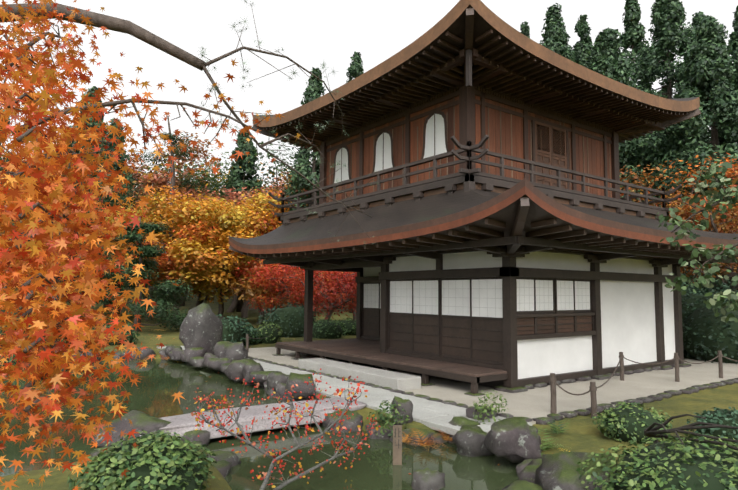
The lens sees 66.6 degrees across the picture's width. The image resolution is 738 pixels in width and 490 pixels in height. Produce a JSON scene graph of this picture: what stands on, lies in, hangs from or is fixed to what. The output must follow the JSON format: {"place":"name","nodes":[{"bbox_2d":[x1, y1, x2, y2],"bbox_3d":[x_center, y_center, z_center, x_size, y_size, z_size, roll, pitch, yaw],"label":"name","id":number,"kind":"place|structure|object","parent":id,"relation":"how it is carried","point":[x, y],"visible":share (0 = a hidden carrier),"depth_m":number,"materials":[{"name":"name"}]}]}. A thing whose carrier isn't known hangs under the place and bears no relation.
{"place":"outdoors","nodes":[
{"label":"outdoors","id":0,"kind":"place"},
{"bbox_2d":[0,107,24,211],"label":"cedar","id":1,"kind":"object","parent":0,"point":[7,152],"depth_m":56.00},
{"bbox_2d":[0,170,42,311],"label":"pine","id":2,"kind":"object","parent":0,"point":[7,250],"depth_m":37.07,"materials":[{"name":"green plant"}]},
{"bbox_2d":[0,359,519,489],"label":"pond water","id":3,"kind":"structure","parent":0,"point":[160,383],"depth_m":7.62,"materials":[{"name":"green liquid"}]},
{"bbox_2d":[393,425,401,464],"bbox_3d":[0.348,2.563,6.913,0.110,0.670,0.032,1,-5,-2],"label":"garden sign","id":4,"kind":"object","parent":3,"relation":"in","point":[397,444],"visible":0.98,"depth_m":6.91,"materials":[{"name":"brown wood"}]},
{"bbox_2d":[195,0,379,243],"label":"branch","id":5,"kind":"object","parent":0,"point":[204,68],"depth_m":3.34,"materials":[{"name":"brown wood"}]},
{"bbox_2d":[0,269,737,489],"bbox_3d":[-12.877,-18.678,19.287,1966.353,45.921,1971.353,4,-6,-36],"label":"ground","id":6,"kind":"structure","parent":0,"point":[582,434],"depth_m":9.47,"materials":[{"name":"green plant"}]},
{"bbox_2d":[3,233,108,295],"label":"maple","id":7,"kind":"object","parent":6,"relation":"on","point":[8,262],"depth_m":33.83,"materials":[{"name":"orange plant"}]},
{"bbox_2d":[0,141,161,299],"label":"autumn tree","id":8,"kind":"object","parent":6,"relation":"on","point":[111,204],"depth_m":30.75,"materials":[{"name":"orange plant"}]},
{"bbox_2d":[14,185,150,302],"bbox_3d":[-19.931,0.389,39.379,9.392,10.162,8.645,4,-6,-36],"label":"maple","id":9,"kind":"object","parent":6,"relation":"on","point":[114,217],"depth_m":39.94,"materials":[{"name":"orange plant"}]},
{"bbox_2d":[45,86,123,313],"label":"cedar","id":10,"kind":"object","parent":6,"relation":"on","point":[94,122],"depth_m":46.45,"materials":[{"name":"plant"}]},
{"bbox_2d":[90,118,143,310],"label":"cedar","id":11,"kind":"object","parent":6,"relation":"on","point":[123,157],"depth_m":55.71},
{"bbox_2d":[81,216,194,331],"bbox_3d":[-10.446,1.478,26.994,5.731,5.736,5.584,-2,-6,30],"label":"pine","id":12,"kind":"object","parent":6,"relation":"on","point":[133,236],"depth_m":26.97,"materials":[{"name":"green plant"}]},
{"bbox_2d":[103,203,173,315],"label":"orange maple","id":13,"kind":"object","parent":6,"relation":"on","point":[146,216],"depth_m":44.12,"materials":[{"name":"orange plant"}]},
{"bbox_2d":[100,207,191,320],"bbox_3d":[-14.737,1.519,37.872,7.860,7.559,8.410,4,-6,-36],"label":"maple","id":14,"kind":"object","parent":6,"relation":"on","point":[126,214],"depth_m":35.99,"materials":[{"name":"plant"}]},
{"bbox_2d":[76,131,221,308],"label":"tree","id":15,"kind":"object","parent":6,"relation":"on","point":[162,181],"depth_m":57.32,"materials":[{"name":"orange plant"}]},
{"bbox_2d":[0,0,300,489],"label":"maple","id":16,"kind":"object","parent":6,"relation":"on","point":[55,187],"depth_m":1.99,"materials":[{"name":"orange plant"}]},
{"bbox_2d":[126,116,203,317],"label":"conifer tree","id":17,"kind":"object","parent":6,"relation":"on","point":[185,183],"depth_m":43.52,"materials":[{"name":"plant"}]},
{"bbox_2d":[105,220,233,325],"bbox_3d":[-11.129,1.761,32.322,7.627,6.232,8.133,4,-6,-36],"label":"orange maple","id":18,"kind":"object","parent":6,"relation":"on","point":[184,252],"depth_m":30.77,"materials":[{"name":"plant"}]},
{"bbox_2d":[130,148,232,305],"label":"tree","id":19,"kind":"object","parent":6,"relation":"on","point":[198,173],"depth_m":62.73,"materials":[{"name":"orange plant"}]},
{"bbox_2d":[129,184,277,306],"bbox_3d":[-11.027,0.487,36.691,10.308,9.494,12.089,4,-6,-36],"label":"yellow maple","id":20,"kind":"object","parent":6,"relation":"on","point":[208,215],"depth_m":33.99,"materials":[{"name":"yellow plant"}]},
{"bbox_2d":[164,186,245,311],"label":"tree","id":21,"kind":"object","parent":6,"relation":"on","point":[213,192],"depth_m":52.82,"materials":[{"name":"plant"}]},
{"bbox_2d":[162,160,269,300],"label":"tree","id":22,"kind":"object","parent":6,"relation":"on","point":[220,171],"depth_m":67.68,"materials":[{"name":"orange plant"}]},
{"bbox_2d":[175,231,264,318],"bbox_3d":[-8.860,2.105,33.847,6.359,5.857,7.815,4,-6,-36],"label":"yellow maple","id":23,"kind":"object","parent":6,"relation":"on","point":[214,270],"depth_m":32.20,"materials":[{"name":"yellow plant"}]},
{"bbox_2d":[190,131,262,311],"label":"cedar","id":24,"kind":"object","parent":6,"relation":"on","point":[236,173],"depth_m":55.84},
{"bbox_2d":[184,189,303,317],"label":"autumn tree","id":25,"kind":"object","parent":6,"relation":"on","point":[264,198],"depth_m":42.04,"materials":[{"name":"yellow plant"}]},
{"bbox_2d":[199,243,301,323],"bbox_3d":[-6.926,2.403,34.471,7.713,5.446,7.948,4,-6,-36],"label":"orange maple","id":26,"kind":"object","parent":6,"relation":"on","point":[252,295],"depth_m":32.70,"materials":[{"name":"plant"}]},
{"bbox_2d":[204,140,311,294],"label":"tree","id":27,"kind":"object","parent":6,"relation":"on","point":[269,170],"depth_m":57.96,"materials":[{"name":"plant"}]},
{"bbox_2d":[159,397,366,438],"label":"stone bridge","id":28,"kind":"structure","parent":6,"relation":"on","point":[182,424],"depth_m":8.35,"materials":[{"name":"grey stone"}]},
{"bbox_2d":[220,182,310,313],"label":"tree","id":29,"kind":"object","parent":6,"relation":"on","point":[235,197],"depth_m":47.22,"materials":[{"name":"plant"}]},
{"bbox_2d":[272,158,291,181],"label":"tree","id":30,"kind":"object","parent":6,"relation":"on","point":[279,174],"visible":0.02,"depth_m":68.21,"materials":[{"name":"green plant"}]},
{"bbox_2d":[186,368,379,489],"bbox_3d":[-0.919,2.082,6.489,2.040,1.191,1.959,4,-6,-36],"label":"berry shrub","id":31,"kind":"object","parent":6,"relation":"on","point":[269,473],"depth_m":6.03,"materials":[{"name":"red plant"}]},
{"bbox_2d":[261,169,319,307],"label":"tree","id":32,"kind":"object","parent":6,"relation":"on","point":[284,177],"depth_m":65.31,"materials":[{"name":"plant"}]},
{"bbox_2d":[235,258,356,320],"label":"maple","id":33,"kind":"object","parent":6,"relation":"on","point":[352,286],"depth_m":28.20,"materials":[{"name":"red plant"}]},
{"bbox_2d":[246,263,348,312],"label":"red maple tree","id":34,"kind":"object","parent":6,"relation":"on","point":[276,298],"depth_m":31.61,"materials":[{"name":"red plant"}]},
{"bbox_2d":[278,67,325,316],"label":"cedar","id":35,"kind":"object","parent":6,"relation":"on","point":[299,183],"depth_m":46.17,"materials":[{"name":"green plant"}]},
{"bbox_2d":[0,303,617,489],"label":"rocks","id":36,"kind":"object","parent":6,"relation":"on","point":[515,439],"visible":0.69,"depth_m":7.67,"materials":[{"name":"grey stone"}]},
{"bbox_2d":[314,271,356,320],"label":"orange maple","id":37,"kind":"object","parent":6,"relation":"on","point":[336,285],"depth_m":35.55,"materials":[{"name":"plant"}]},
{"bbox_2d":[158,346,531,435],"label":"paved walk","id":38,"kind":"structure","parent":6,"relation":"on","point":[434,415],"depth_m":9.79,"materials":[{"name":"grey stone"}]},
{"bbox_2d":[138,354,569,478],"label":"ferns","id":39,"kind":"object","parent":6,"relation":"on","point":[547,445],"visible":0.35,"depth_m":7.68,"materials":[{"name":"green plant"}]},
{"bbox_2d":[346,51,363,312],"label":"cedar","id":40,"kind":"object","parent":6,"relation":"on","point":[355,69],"depth_m":56.43,"materials":[{"name":"green plant"}]},
{"bbox_2d":[298,358,420,390],"bbox_3d":[-0.358,2.889,12.638,0.620,0.290,3.900,4,-6,-36],"label":"step stone","id":41,"kind":"object","parent":6,"relation":"on","point":[392,380],"visible":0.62,"depth_m":11.96,"materials":[{"name":"stone"}]},
{"bbox_2d":[0,284,737,489],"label":"shrubs","id":42,"kind":"object","parent":6,"relation":"on","point":[712,481],"visible":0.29,"depth_m":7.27,"materials":[{"name":"green plant"}]},
{"bbox_2d":[273,352,690,395],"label":"footing stones","id":43,"kind":"object","parent":6,"relation":"on","point":[511,390],"visible":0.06,"depth_m":11.68,"materials":[{"name":"grey stone"}]},
{"bbox_2d":[246,334,737,418],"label":"rope fence","id":44,"kind":"object","parent":6,"relation":"on","point":[592,386],"visible":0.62,"depth_m":11.98,"materials":[{"name":"brown wood"}]},
{"bbox_2d":[248,356,737,424],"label":"edging stones","id":45,"kind":"object","parent":6,"relation":"on","point":[601,407],"visible":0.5,"depth_m":10.86,"materials":[{"name":"grey stone"}]},
{"bbox_2d":[248,347,737,424],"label":"sand apron","id":46,"kind":"object","parent":6,"relation":"on","point":[533,403],"depth_m":11.42,"materials":[{"name":"beige sand"}]},
{"bbox_2d":[263,236,733,393],"bbox_3d":[3.257,1.883,16.466,9.150,2.970,10.100,4,-6,-36],"label":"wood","id":47,"kind":"object","parent":46,"relation":"on","point":[486,342],"visible":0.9,"depth_m":12.72,"materials":[{"name":"brown wood"}]},
{"bbox_2d":[276,338,506,376],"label":"veranda deck","id":48,"kind":"structure","parent":47,"relation":"on","point":[363,348],"depth_m":13.69,"materials":[{"name":"brown wood"}]},
{"bbox_2d":[229,8,737,261],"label":"rafters","id":49,"kind":"object","parent":47,"relation":"on","point":[577,100],"visible":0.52,"depth_m":13.33,"materials":[{"name":"brown wood"}]},
{"bbox_2d":[229,0,737,253],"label":"eave fascia","id":50,"kind":"structure","parent":49,"relation":"attached to","point":[517,191],"depth_m":11.85,"materials":[{"name":"brown wood"}]},
{"bbox_2d":[262,5,688,150],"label":"roof underside","id":51,"kind":"structure","parent":50,"relation":"attached to","point":[481,26],"depth_m":11.93,"materials":[{"name":"brown wood"}]},
{"bbox_2d":[255,97,697,117],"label":"roof top","id":52,"kind":"structure","parent":50,"relation":"attached to","point":[685,99],"depth_m":16.54,"materials":[{"name":"brown wood"}]},
{"bbox_2d":[230,189,737,244],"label":"lower roof","id":53,"kind":"structure","parent":50,"relation":"attached to","point":[407,212],"depth_m":13.49,"materials":[{"name":"brown wood"}]},
{"bbox_2d":[268,135,681,225],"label":"balcony","id":54,"kind":"structure","parent":53,"relation":"on","point":[469,178],"depth_m":13.66,"materials":[{"name":"brown wood"}]},
{"bbox_2d":[319,84,619,203],"bbox_3d":[2.927,-2.082,17.374,6.460,2.900,6.460,4,-6,-36],"label":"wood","id":55,"kind":"object","parent":54,"relation":"on","point":[509,125],"visible":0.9,"depth_m":14.74,"materials":[{"name":"brown wood"}]},
{"bbox_2d":[273,194,719,253],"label":"roof underside","id":56,"kind":"structure","parent":47,"relation":"on","point":[508,213],"depth_m":9.79,"materials":[{"name":"brown wood"}]},
{"bbox_2d":[334,114,674,378],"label":"white wall panels","id":57,"kind":"object","parent":47,"relation":"attached to","point":[628,326],"visible":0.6,"depth_m":13.25,"materials":[{"name":"white paint"}]},
{"bbox_2d":[520,21,529,37],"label":"cedar","id":58,"kind":"object","parent":6,"relation":"on","point":[525,28],"visible":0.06,"depth_m":52.23,"materials":[{"name":"green plant"}]},
{"bbox_2d":[539,3,575,62],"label":"cedar","id":59,"kind":"object","parent":6,"relation":"on","point":[554,11],"depth_m":50.26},
{"bbox_2d":[544,26,575,61],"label":"cedar","id":60,"kind":"object","parent":6,"relation":"on","point":[555,41],"visible":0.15,"depth_m":37.35,"materials":[{"name":"green plant"}]},
{"bbox_2d":[571,14,592,68],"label":"cedar","id":61,"kind":"object","parent":6,"relation":"on","point":[582,47],"visible":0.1,"depth_m":50.12,"materials":[{"name":"green plant"}]},
{"bbox_2d":[585,27,682,206],"bbox_3d":[13.774,-3.842,31.777,10.894,17.739,9.232,4,-6,-36],"label":"cedar","id":62,"kind":"object","parent":6,"relation":"on","point":[608,60],"depth_m":31.34,"materials":[{"name":"green plant"}]},
{"bbox_2d":[619,0,656,170],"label":"cedar","id":63,"kind":"object","parent":6,"relation":"on","point":[633,33],"depth_m":46.10,"materials":[{"name":"green plant"}]},
{"bbox_2d":[619,0,737,211],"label":"cedar","id":64,"kind":"object","parent":6,"relation":"on","point":[668,17],"depth_m":35.28,"materials":[{"name":"green plant"}]},
{"bbox_2d":[619,152,737,282],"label":"rust maple","id":65,"kind":"object","parent":6,"relation":"on","point":[720,220],"depth_m":25.03,"materials":[{"name":"plant"}]},
{"bbox_2d":[636,15,737,289],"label":"cedar","id":66,"kind":"object","parent":6,"relation":"on","point":[709,56],"depth_m":28.76,"materials":[{"name":"green plant"}]},
{"bbox_2d":[640,170,737,290],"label":"rust maple","id":67,"kind":"object","parent":6,"relation":"on","point":[678,202],"depth_m":20.28,"materials":[{"name":"orange plant"}]},
{"bbox_2d":[643,414,737,449],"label":"bare branches","id":68,"kind":"object","parent":6,"relation":"on","point":[650,432],"visible":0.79,"depth_m":5.30,"materials":[{"name":"brown plant"}]},
{"bbox_2d":[649,158,737,321],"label":"evergreen","id":69,"kind":"object","parent":6,"relation":"on","point":[723,180],"depth_m":7.32,"materials":[{"name":"green plant"}]},
{"bbox_2d":[680,267,737,306],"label":"evergreen","id":70,"kind":"object","parent":6,"relation":"on","point":[725,286],"depth_m":18.52,"materials":[{"name":"green plant"}]},
{"bbox_2d":[680,268,737,291],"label":"evergreen","id":71,"kind":"object","parent":6,"relation":"on","point":[697,280],"depth_m":23.85,"materials":[{"name":"green plant"}]},
{"bbox_2d":[681,263,737,292],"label":"evergreen","id":72,"kind":"object","parent":6,"relation":"on","point":[720,274],"depth_m":22.52,"materials":[{"name":"green plant"}]},
{"bbox_2d":[690,11,737,149],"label":"cedar","id":73,"kind":"object","parent":6,"relation":"on","point":[697,17],"visible":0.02,"depth_m":57.26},
{"bbox_2d":[721,6,737,148],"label":"cedar","id":74,"kind":"object","parent":6,"relation":"on","point":[733,40],"visible":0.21,"depth_m":38.30,"materials":[{"name":"green plant"}]},
{"bbox_2d":[0,0,737,191],"label":"sky","id":75,"kind":"structure","parent":0,"point":[309,32],"materials":[{"name":"white"}]}
]}

